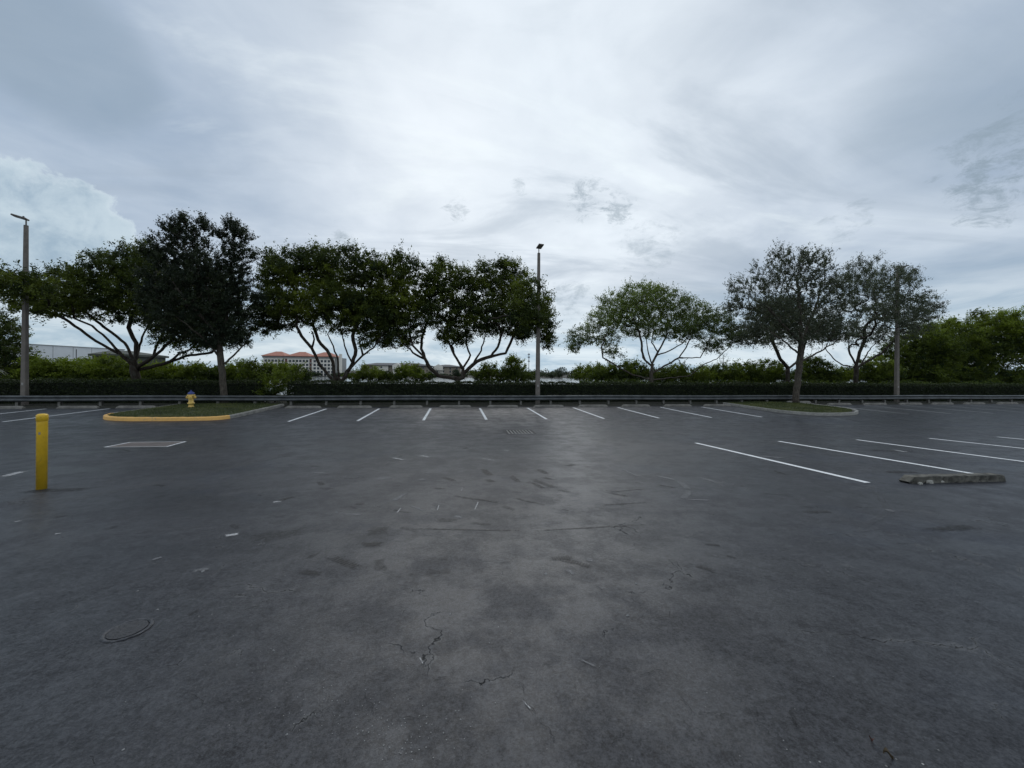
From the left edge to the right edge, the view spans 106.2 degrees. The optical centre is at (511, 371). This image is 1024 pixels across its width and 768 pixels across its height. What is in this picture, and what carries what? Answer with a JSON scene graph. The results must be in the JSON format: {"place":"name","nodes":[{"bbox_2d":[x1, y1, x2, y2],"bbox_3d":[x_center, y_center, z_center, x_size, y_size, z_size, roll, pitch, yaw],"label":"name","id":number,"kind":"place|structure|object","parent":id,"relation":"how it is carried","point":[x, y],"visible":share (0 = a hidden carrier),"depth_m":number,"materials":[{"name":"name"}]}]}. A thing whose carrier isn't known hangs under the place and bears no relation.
{"place":"outdoors","nodes":[
{"label":"outdoors","id":0,"kind":"place"},
{"bbox_2d":[362,363,429,373],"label":"apartment building","id":1,"kind":"structure","parent":0,"point":[386,366],"depth_m":339.79,"materials":[{"name":"beige paint"}]},
{"bbox_2d":[0,400,1020,406],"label":"grass","id":2,"kind":"structure","parent":0,"point":[546,403],"depth_m":24.47,"materials":[{"name":"green plant"}]},
{"bbox_2d":[123,207,270,402],"bbox_3d":[-17.524,-3.709,21.575,7.502,11.035,4.110,0,0,-8],"label":"oak tree","id":3,"kind":"object","parent":2,"relation":"on","point":[193,271],"visible":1,"depth_m":21.19,"materials":[{"name":"green plant"}]},
{"bbox_2d":[0,404,1023,767],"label":"parking lot","id":4,"kind":"structure","parent":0,"point":[796,590],"depth_m":3.07,"materials":[{"name":"grey asphalt"}]},
{"bbox_2d":[0,406,24,408],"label":"wheel stop","id":5,"kind":"object","parent":4,"relation":"on","point":[12,407],"visible":1,"depth_m":19.26,"materials":[{"name":"concrete"}]},
{"bbox_2d":[36,414,48,489],"bbox_3d":[-7.378,1.262,6.038,0.131,1.213,0.131,0,0,-8],"label":"bollard","id":6,"kind":"object","parent":4,"relation":"on","point":[42,420],"visible":0.97,"depth_m":6.00,"materials":[{"name":"yellow plastic"}]},
{"bbox_2d":[56,406,99,408],"bbox_3d":[-22.256,1.807,19.740,1.830,0.129,0.180,0,0,-8],"label":"wheel stop","id":7,"kind":"object","parent":4,"relation":"on","point":[63,407],"visible":0.98,"depth_m":19.65,"materials":[{"name":"concrete"}]},
{"bbox_2d":[99,618,153,642],"bbox_3d":[-2.542,1.703,2.544,0.258,0.008,0.258,1,-3,-31],"label":"manhole cover","id":8,"kind":"object","parent":4,"relation":"on","point":[126,629],"visible":1,"depth_m":2.53,"materials":[{"name":"grey metal"}]},
{"bbox_2d":[116,405,155,407],"bbox_3d":[-19.634,1.829,20.123,1.830,0.129,0.180,0,0,-8],"label":"wheel stop","id":9,"kind":"object","parent":4,"relation":"on","point":[149,406],"visible":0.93,"depth_m":20.05,"materials":[{"name":"concrete"}]},
{"bbox_2d":[103,404,283,420],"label":"kerb island","id":10,"kind":"structure","parent":4,"relation":"on","point":[116,418],"depth_m":15.95,"materials":[{"name":"concrete"}]},
{"bbox_2d":[107,402,281,416],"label":"lawn","id":11,"kind":"structure","parent":10,"relation":"on","point":[184,415],"depth_m":17.60,"materials":[{"name":"green plant"}]},
{"bbox_2d":[185,390,196,406],"bbox_3d":[-16.084,1.339,19.268,0.377,0.870,0.374,0,0,18],"label":"fire hydrant","id":12,"kind":"object","parent":11,"relation":"on","point":[190,396],"visible":0.99,"depth_m":19.19,"materials":[{"name":"yellow metal"}]},
{"bbox_2d":[284,406,321,408],"bbox_3d":[-11.300,1.908,20.837,1.830,0.129,0.180,0,0,-8],"label":"wheel stop","id":13,"kind":"object","parent":4,"relation":"on","point":[303,407],"visible":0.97,"depth_m":20.76,"materials":[{"name":"concrete"}]},
{"bbox_2d":[337,406,371,407],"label":"wheel stop","id":14,"kind":"object","parent":4,"relation":"on","point":[354,407],"visible":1,"depth_m":21.14,"materials":[{"name":"concrete"}]},
{"bbox_2d":[389,405,422,407],"bbox_3d":[-5.957,1.954,21.618,1.830,0.129,0.180,0,0,-9],"label":"wheel stop","id":15,"kind":"object","parent":4,"relation":"on","point":[406,406],"visible":1,"depth_m":21.58,"materials":[{"name":"concrete"}]},
{"bbox_2d":[439,405,470,407],"bbox_3d":[-3.256,1.977,22.013,1.830,0.129,0.180,0,0,-9],"label":"wheel stop","id":16,"kind":"object","parent":4,"relation":"on","point":[455,406],"visible":1,"depth_m":21.94,"materials":[{"name":"concrete"}]},
{"bbox_2d":[487,405,517,406],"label":"wheel stop","id":17,"kind":"object","parent":4,"relation":"on","point":[502,406],"visible":0.97,"depth_m":22.34,"materials":[{"name":"concrete"}]},
{"bbox_2d":[503,430,535,433],"bbox_3d":[0.267,2.158,13.736,1.040,0.032,1.000,0,0,-8],"label":"storm drain","id":18,"kind":"object","parent":4,"relation":"on","point":[518,431],"visible":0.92,"depth_m":13.81,"materials":[{"name":"metal"}]},
{"bbox_2d":[533,405,563,406],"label":"wheel stop","id":19,"kind":"object","parent":4,"relation":"on","point":[548,406],"visible":1,"depth_m":22.73,"materials":[{"name":"concrete"}]},
{"bbox_2d":[578,405,607,406],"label":"wheel stop","id":20,"kind":"object","parent":4,"relation":"on","point":[592,406],"visible":0.97,"depth_m":23.12,"materials":[{"name":"concrete"}]},
{"bbox_2d":[621,404,649,406],"bbox_3d":[7.588,2.071,23.599,1.830,0.129,0.180,0,0,-8],"label":"wheel stop","id":21,"kind":"object","parent":4,"relation":"on","point":[642,405],"visible":1,"depth_m":23.53,"materials":[{"name":"concrete"}]},
{"bbox_2d":[664,404,690,406],"bbox_3d":[10.319,2.094,23.998,1.830,0.129,0.180,0,0,-9],"label":"wheel stop","id":22,"kind":"object","parent":4,"relation":"on","point":[677,405],"visible":1,"depth_m":23.92,"materials":[{"name":"concrete"}]},
{"bbox_2d":[703,404,730,405],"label":"wheel stop","id":23,"kind":"object","parent":4,"relation":"on","point":[716,405],"visible":0.94,"depth_m":24.32,"materials":[{"name":"concrete"}]},
{"bbox_2d":[723,402,858,415],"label":"kerb island","id":24,"kind":"structure","parent":4,"relation":"on","point":[854,412],"depth_m":20.77,"materials":[{"name":"concrete"}]},
{"bbox_2d":[826,403,851,404],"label":"wheel stop","id":25,"kind":"object","parent":4,"relation":"on","point":[839,404],"visible":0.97,"depth_m":26.18,"materials":[{"name":"concrete"}]},
{"bbox_2d":[863,403,886,404],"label":"wheel stop","id":26,"kind":"object","parent":4,"relation":"on","point":[874,404],"visible":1,"depth_m":26.58,"materials":[{"name":"concrete"}]},
{"bbox_2d":[899,403,922,404],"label":"wheel stop","id":27,"kind":"object","parent":4,"relation":"on","point":[910,404],"visible":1,"depth_m":27.01,"materials":[{"name":"concrete"}]},
{"bbox_2d":[931,403,953,404],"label":"wheel stop","id":28,"kind":"object","parent":4,"relation":"on","point":[941,403],"visible":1,"depth_m":27.37,"materials":[{"name":"concrete"}]},
{"bbox_2d":[899,473,1005,483],"bbox_3d":[7.646,1.850,6.685,1.880,0.132,0.176,0,-2,-6],"label":"wheel stop","id":29,"kind":"object","parent":4,"relation":"on","point":[957,478],"visible":0.98,"depth_m":6.62,"materials":[{"name":"concrete"}]},
{"bbox_2d":[963,402,984,403],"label":"wheel stop","id":30,"kind":"object","parent":4,"relation":"on","point":[973,403],"visible":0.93,"depth_m":27.87,"materials":[{"name":"concrete"}]},
{"bbox_2d":[996,402,1017,403],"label":"wheel stop","id":31,"kind":"object","parent":4,"relation":"on","point":[1007,403],"visible":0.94,"depth_m":28.25,"materials":[{"name":"concrete"}]},
{"bbox_2d":[0,370,1023,408],"bbox_3d":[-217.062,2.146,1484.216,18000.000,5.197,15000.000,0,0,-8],"label":"terrain","id":32,"kind":"structure","parent":0,"point":[285,403],"depth_m":24.10,"materials":[{"name":"green plant"}]},
{"bbox_2d":[10,213,29,404],"bbox_3d":[-26.204,-3.210,20.511,0.637,10.254,0.340,0,0,-28],"label":"light pole","id":33,"kind":"object","parent":32,"relation":"on","point":[24,384],"visible":0.93,"depth_m":20.52,"materials":[{"name":"concrete"}]},
{"bbox_2d":[0,305,48,379],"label":"broadleaf tree","id":34,"kind":"object","parent":32,"relation":"on","point":[10,347],"visible":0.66,"depth_m":26.04,"materials":[{"name":"green plant"}]},
{"bbox_2d":[0,351,75,379],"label":"bush","id":35,"kind":"object","parent":32,"relation":"on","point":[38,364],"visible":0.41,"depth_m":25.83,"materials":[{"name":"green plant"}]},
{"bbox_2d":[2,344,124,371],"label":"warehouse","id":36,"kind":"structure","parent":32,"relation":"on","point":[52,351],"depth_m":71.36,"materials":[{"name":"grey paint"}]},
{"bbox_2d":[32,355,108,378],"bbox_3d":[-30.977,0.250,27.455,4.628,3.038,3.833,0,0,-8],"label":"bush","id":37,"kind":"object","parent":32,"relation":"on","point":[63,362],"visible":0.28,"depth_m":26.55,"materials":[{"name":"green plant"}]},
{"bbox_2d":[65,351,130,379],"bbox_3d":[-28.716,0.167,27.033,4.704,3.221,3.882,0,0,-8],"label":"bush","id":38,"kind":"object","parent":32,"relation":"on","point":[99,366],"visible":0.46,"depth_m":26.41,"materials":[{"name":"green plant"}]},
{"bbox_2d":[88,351,168,371],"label":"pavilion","id":39,"kind":"structure","parent":32,"relation":"on","point":[145,356],"depth_m":56.69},
{"bbox_2d":[0,231,263,379],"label":"spreading tree","id":40,"kind":"object","parent":32,"relation":"on","point":[78,284],"visible":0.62,"depth_m":23.97,"materials":[{"name":"green plant"}]},
{"bbox_2d":[0,376,268,403],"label":"hedge","id":41,"kind":"object","parent":32,"relation":"on","point":[59,387],"visible":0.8,"depth_m":22.16,"materials":[{"name":"green plant"}]},
{"bbox_2d":[120,359,175,379],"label":"bush","id":42,"kind":"object","parent":32,"relation":"on","point":[147,374],"visible":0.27,"depth_m":27.24,"materials":[{"name":"green plant"}]},
{"bbox_2d":[152,359,233,382],"bbox_3d":[-23.002,0.423,28.015,4.950,2.796,3.901,0,0,-29],"label":"bush","id":43,"kind":"object","parent":32,"relation":"on","point":[200,371],"visible":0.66,"depth_m":27.15,"materials":[{"name":"green plant"}]},
{"bbox_2d":[214,357,251,379],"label":"bush","id":44,"kind":"object","parent":32,"relation":"on","point":[231,368],"visible":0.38,"depth_m":28.19,"materials":[{"name":"green plant"}]},
{"bbox_2d":[234,355,275,382],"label":"shrub","id":45,"kind":"object","parent":32,"relation":"on","point":[252,367],"visible":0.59,"depth_m":27.32,"materials":[{"name":"green plant"}]},
{"bbox_2d":[251,366,298,401],"bbox_3d":[-14.513,0.751,23.768,2.667,2.395,2.320,0,0,-8],"label":"shrub","id":46,"kind":"object","parent":32,"relation":"on","point":[276,386],"visible":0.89,"depth_m":23.41,"materials":[{"name":"green plant"}]},
{"bbox_2d":[266,358,315,381],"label":"shrub","id":47,"kind":"object","parent":32,"relation":"on","point":[305,374],"visible":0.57,"depth_m":27.73,"materials":[{"name":"green plant"}]},
{"bbox_2d":[261,351,345,375],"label":"apartment building","id":48,"kind":"structure","parent":32,"relation":"on","point":[298,358],"depth_m":324.13,"materials":[{"name":"beige paint"}]},
{"bbox_2d":[240,234,410,382],"bbox_3d":[-12.675,-3.724,26.804,11.148,11.519,5.692,0,0,-8],"label":"spreading tree","id":49,"kind":"object","parent":32,"relation":"on","point":[331,282],"visible":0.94,"depth_m":26.10,"materials":[{"name":"green plant"}]},
{"bbox_2d":[340,360,389,381],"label":"shrub","id":50,"kind":"object","parent":32,"relation":"on","point":[363,373],"visible":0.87,"depth_m":31.28,"materials":[{"name":"green plant"}]},
{"bbox_2d":[384,361,439,383],"bbox_3d":[-8.399,0.485,32.093,4.712,3.020,2.593,0,0,-8],"label":"shrub","id":51,"kind":"object","parent":32,"relation":"on","point":[406,371],"visible":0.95,"depth_m":31.73,"materials":[{"name":"green plant"}]},
{"bbox_2d":[431,364,460,374],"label":"apartment building","id":52,"kind":"structure","parent":32,"relation":"on","point":[445,369],"depth_m":359.00,"materials":[{"name":"beige paint"}]},
{"bbox_2d":[452,369,459,375],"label":"round tree","id":53,"kind":"object","parent":32,"relation":"on","point":[454,372],"visible":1,"depth_m":328.42,"materials":[{"name":"green plant"}]},
{"bbox_2d":[353,239,562,383],"bbox_3d":[-3.832,-3.637,27.593,14.580,11.431,8.529,0,0,12],"label":"spreading tree","id":54,"kind":"object","parent":32,"relation":"on","point":[520,315],"visible":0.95,"depth_m":27.14,"materials":[{"name":"green plant"}]},
{"bbox_2d":[468,359,513,382],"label":"shrub","id":55,"kind":"object","parent":32,"relation":"on","point":[482,373],"visible":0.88,"depth_m":30.74,"materials":[{"name":"green plant"}]},
{"bbox_2d":[212,365,801,378],"bbox_3d":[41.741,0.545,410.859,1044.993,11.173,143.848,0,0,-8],"label":"woods","id":56,"kind":"object","parent":32,"relation":"on","point":[552,374],"visible":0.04,"depth_m":342.79,"materials":[{"name":"green plant"}]},
{"bbox_2d":[0,395,1023,405],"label":"guardrail","id":57,"kind":"object","parent":32,"relation":"on","point":[59,400],"visible":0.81,"depth_m":23.41,"materials":[{"name":"metal"}]},
{"bbox_2d":[1,376,1022,385],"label":"undergrowth","id":58,"kind":"object","parent":32,"relation":"on","point":[705,381],"visible":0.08,"depth_m":31.39,"materials":[{"name":"green plant"}]},
{"bbox_2d":[499,351,535,382],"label":"shrub","id":59,"kind":"object","parent":32,"relation":"on","point":[520,375],"visible":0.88,"depth_m":30.99,"materials":[{"name":"green plant"}]},
{"bbox_2d":[535,243,543,403],"bbox_3d":[1.724,-2.966,24.529,0.340,10.248,0.568,0,0,-20],"label":"light pole","id":60,"kind":"object","parent":32,"relation":"on","point":[537,378],"visible":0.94,"depth_m":24.54,"materials":[{"name":"concrete"}]},
{"bbox_2d":[556,367,567,375],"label":"round tree","id":61,"kind":"object","parent":32,"relation":"on","point":[563,370],"visible":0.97,"depth_m":344.34,"materials":[{"name":"green plant"}]},
{"bbox_2d":[566,362,606,380],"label":"shrub","id":62,"kind":"object","parent":32,"relation":"on","point":[580,372],"visible":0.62,"depth_m":37.10,"materials":[{"name":"green plant"}]},
{"bbox_2d":[583,360,628,382],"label":"shrub","id":63,"kind":"object","parent":32,"relation":"on","point":[602,373],"visible":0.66,"depth_m":31.98,"materials":[{"name":"green plant"}]},
{"bbox_2d":[612,355,649,383],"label":"shrub","id":64,"kind":"object","parent":32,"relation":"on","point":[642,370],"visible":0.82,"depth_m":31.41,"materials":[{"name":"green plant"}]},
{"bbox_2d":[561,275,743,381],"bbox_3d":[11.418,-2.776,30.500,15.502,9.837,5.290,0,0,-8],"label":"spreading tree","id":65,"kind":"object","parent":32,"relation":"on","point":[633,307],"visible":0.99,"depth_m":29.99,"materials":[{"name":"green plant"}]},
{"bbox_2d":[286,378,1023,402],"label":"hedge","id":66,"kind":"object","parent":32,"relation":"on","point":[322,387],"visible":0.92,"depth_m":26.57,"materials":[{"name":"green plant"}]},
{"bbox_2d":[645,358,691,382],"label":"shrub","id":67,"kind":"object","parent":32,"relation":"on","point":[682,369],"visible":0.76,"depth_m":31.75,"materials":[{"name":"green plant"}]},
{"bbox_2d":[684,360,728,383],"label":"shrub","id":68,"kind":"object","parent":32,"relation":"on","point":[704,372],"visible":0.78,"depth_m":33.20,"materials":[{"name":"green plant"}]},
{"bbox_2d":[717,350,732,368],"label":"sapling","id":69,"kind":"object","parent":32,"relation":"on","point":[723,358],"visible":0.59,"depth_m":35.12,"materials":[{"name":"green plant"}]},
{"bbox_2d":[716,358,767,382],"bbox_3d":[20.135,0.461,34.400,4.731,3.476,3.390,0,0,-8],"label":"shrub","id":70,"kind":"object","parent":32,"relation":"on","point":[734,371],"visible":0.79,"depth_m":33.53,"materials":[{"name":"green plant"}]},
{"bbox_2d":[746,357,794,382],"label":"shrub","id":71,"kind":"object","parent":32,"relation":"on","point":[773,373],"visible":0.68,"depth_m":34.10,"materials":[{"name":"green plant"}]},
{"bbox_2d":[727,290,845,382],"bbox_3d":[23.067,-2.335,32.529,11.028,9.148,5.219,0,0,-8],"label":"spreading tree","id":72,"kind":"object","parent":32,"relation":"on","point":[787,368],"visible":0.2,"depth_m":32.02,"materials":[{"name":"green plant"}]},
{"bbox_2d":[792,353,844,383],"bbox_3d":[28.120,0.262,35.467,5.100,4.001,3.069,0,0,-8],"label":"shrub","id":73,"kind":"object","parent":32,"relation":"on","point":[816,370],"visible":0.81,"depth_m":34.76,"materials":[{"name":"green plant"}]},
{"bbox_2d":[826,364,862,382],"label":"shrub","id":74,"kind":"object","parent":32,"relation":"on","point":[848,372],"visible":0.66,"depth_m":35.29,"materials":[{"name":"green plant"}]},
{"bbox_2d":[852,353,908,383],"bbox_3d":[34.593,0.221,36.380,5.818,4.188,3.423,0,0,-8],"label":"shrub","id":75,"kind":"object","parent":32,"relation":"on","point":[870,372],"visible":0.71,"depth_m":35.73,"materials":[{"name":"green plant"}]},
{"bbox_2d":[824,250,950,382],"bbox_3d":[30.815,-3.997,32.471,15.279,12.610,7.548,0,0,-37],"label":"spreading tree","id":76,"kind":"object","parent":32,"relation":"on","point":[907,317],"visible":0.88,"depth_m":32.29,"materials":[{"name":"green plant"}]},
{"bbox_2d":[894,265,908,401],"bbox_3d":[28.842,-2.748,28.544,0.736,10.278,0.340,0,0,12],"label":"light pole","id":77,"kind":"object","parent":32,"relation":"on","point":[897,368],"visible":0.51,"depth_m":28.50,"materials":[{"name":"concrete"}]},
{"bbox_2d":[873,320,971,383],"bbox_3d":[42.020,-1.482,39.381,9.646,7.863,5.860,0,0,-8],"label":"tree","id":78,"kind":"object","parent":32,"relation":"on","point":[918,361],"visible":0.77,"depth_m":38.30,"materials":[{"name":"green plant"}]},
{"bbox_2d":[921,314,1005,383],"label":"tree","id":79,"kind":"object","parent":32,"relation":"on","point":[958,327],"visible":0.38,"depth_m":39.95,"materials":[{"name":"green plant"}]},
{"bbox_2d":[955,307,1023,383],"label":"tree","id":80,"kind":"object","parent":32,"relation":"on","point":[1000,344],"visible":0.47,"depth_m":40.64,"materials":[{"name":"green plant"}]},
{"bbox_2d":[980,305,1023,383],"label":"tree","id":81,"kind":"object","parent":32,"relation":"on","point":[1015,315],"visible":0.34,"depth_m":40.88,"materials":[{"name":"green plant"}]},
{"bbox_2d":[0,0,1023,372],"label":"sky","id":82,"kind":"structure","parent":0,"point":[666,142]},
{"bbox_2d":[266,377,891,394],"bbox_3d":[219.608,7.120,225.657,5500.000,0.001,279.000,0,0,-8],"label":"lake","id":83,"kind":"structure","parent":0,"point":[437,379],"depth_m":241.54,"materials":[{"name":"grey liquid"}]},
{"bbox_2d":[728,401,851,412],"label":"lawn","id":84,"kind":"structure","parent":0,"point":[804,410],"depth_m":22.09,"materials":[{"name":"green plant"}]},
{"bbox_2d":[719,239,866,402],"bbox_3d":[18.669,-3.399,25.962,10.421,11.128,4.500,0,0,-8],"label":"oak tree","id":85,"kind":"object","parent":84,"relation":"on","point":[798,316],"visible":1,"depth_m":25.59,"materials":[{"name":"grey plant"}]},
{"bbox_2d":[883,747,893,758],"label":"fallen leaf","id":86,"kind":"object","parent":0,"point":[885,749],"visible":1,"depth_m":1.68,"materials":[{"name":"brown plant"}]}
]}

